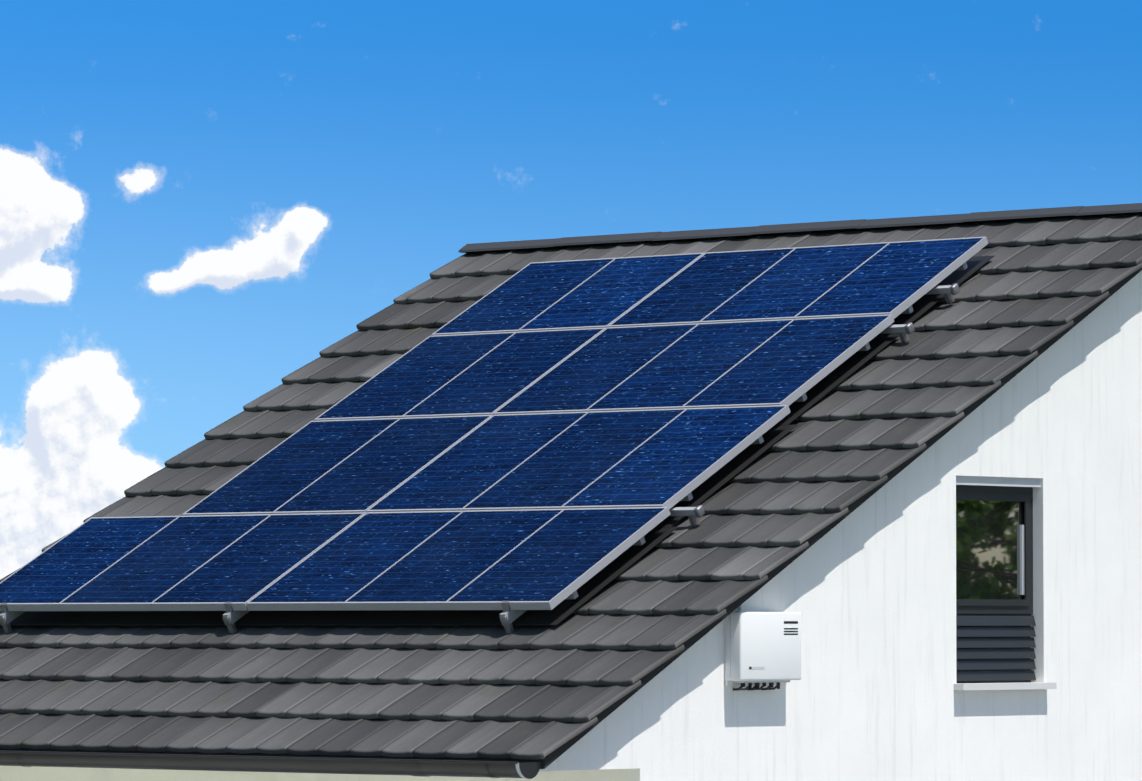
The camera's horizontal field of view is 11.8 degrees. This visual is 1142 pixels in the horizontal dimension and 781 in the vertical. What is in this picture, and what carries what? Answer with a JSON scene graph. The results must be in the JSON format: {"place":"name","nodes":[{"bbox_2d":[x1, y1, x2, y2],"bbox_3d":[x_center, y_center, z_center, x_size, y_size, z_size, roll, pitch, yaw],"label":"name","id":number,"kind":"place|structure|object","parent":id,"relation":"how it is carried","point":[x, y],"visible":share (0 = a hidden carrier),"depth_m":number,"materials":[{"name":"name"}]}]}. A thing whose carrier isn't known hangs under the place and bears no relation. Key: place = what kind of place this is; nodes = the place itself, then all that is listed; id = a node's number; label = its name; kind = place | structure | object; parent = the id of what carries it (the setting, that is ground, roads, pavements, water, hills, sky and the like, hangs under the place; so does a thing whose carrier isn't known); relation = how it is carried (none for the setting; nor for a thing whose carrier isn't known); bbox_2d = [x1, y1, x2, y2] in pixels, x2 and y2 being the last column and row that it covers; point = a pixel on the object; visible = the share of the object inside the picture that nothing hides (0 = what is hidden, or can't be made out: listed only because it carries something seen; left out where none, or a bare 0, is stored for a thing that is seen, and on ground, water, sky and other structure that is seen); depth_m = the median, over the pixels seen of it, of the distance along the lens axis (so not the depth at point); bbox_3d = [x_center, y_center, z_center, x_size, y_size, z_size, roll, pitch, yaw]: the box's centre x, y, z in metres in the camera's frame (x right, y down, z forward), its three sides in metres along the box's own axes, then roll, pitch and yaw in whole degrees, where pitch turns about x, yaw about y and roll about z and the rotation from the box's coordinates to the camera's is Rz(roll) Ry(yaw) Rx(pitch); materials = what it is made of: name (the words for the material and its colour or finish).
{"place":"outdoors","nodes":[
{"label":"outdoors","id":0,"kind":"place"},
{"bbox_2d":[0,0,1141,578],"label":"sky","id":1,"kind":"structure","parent":0,"point":[200,200],"materials":[{"name":"blue"}]},
{"label":"ground","id":2,"kind":"structure","parent":0,"visible":0},
{"bbox_2d":[0,271,1141,780],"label":"wall","id":3,"kind":"structure","parent":2,"relation":"on","point":[866,589],"depth_m":33.66,"materials":[{"name":"white paint"}]},
{"bbox_2d":[0,243,1141,768],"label":"roof deck","id":4,"kind":"structure","parent":3,"relation":"on","point":[648,677],"depth_m":32.29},
{"bbox_2d":[0,750,540,778],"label":"gutter","id":5,"kind":"object","parent":4,"relation":"attached to","point":[456,768],"visible":0.96,"depth_m":31.67,"materials":[{"name":"grey metal"}]},
{"bbox_2d":[0,255,994,633],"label":"array mounts","id":6,"kind":"object","parent":4,"relation":"on","point":[690,507],"visible":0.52,"depth_m":33.86,"materials":[{"name":"silver metal"}]},
{"bbox_2d":[0,237,987,610],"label":"solar panels","id":7,"kind":"object","parent":6,"relation":"on","point":[550,435],"visible":1,"depth_m":35.13,"materials":[{"name":"blue glass"}]},
{"bbox_2d":[0,212,1141,759],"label":"roof tiles","id":8,"kind":"object","parent":4,"relation":"on","point":[524,692],"visible":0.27,"depth_m":33.45,"materials":[{"name":"grey tile"}]},
{"bbox_2d":[458,203,1141,252],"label":"ridge capping","id":9,"kind":"object","parent":4,"relation":"on","point":[862,224],"visible":0.88,"depth_m":37.61,"materials":[{"name":"grey"}]},
{"bbox_2d":[724,604,800,690],"bbox_3d":[1.112,1.454,32.202,0.142,0.579,0.567,-2,-3,41],"label":"inverter","id":10,"kind":"object","parent":3,"relation":"attached to","point":[763,649],"visible":0.98,"depth_m":32.10,"materials":[{"name":"white plastic"}]},
{"bbox_2d":[954,476,1056,689],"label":"gable window","id":11,"kind":"structure","parent":3,"relation":"attached to","point":[995,633],"depth_m":34.15,"materials":[{"name":"grey metal"}]}
]}

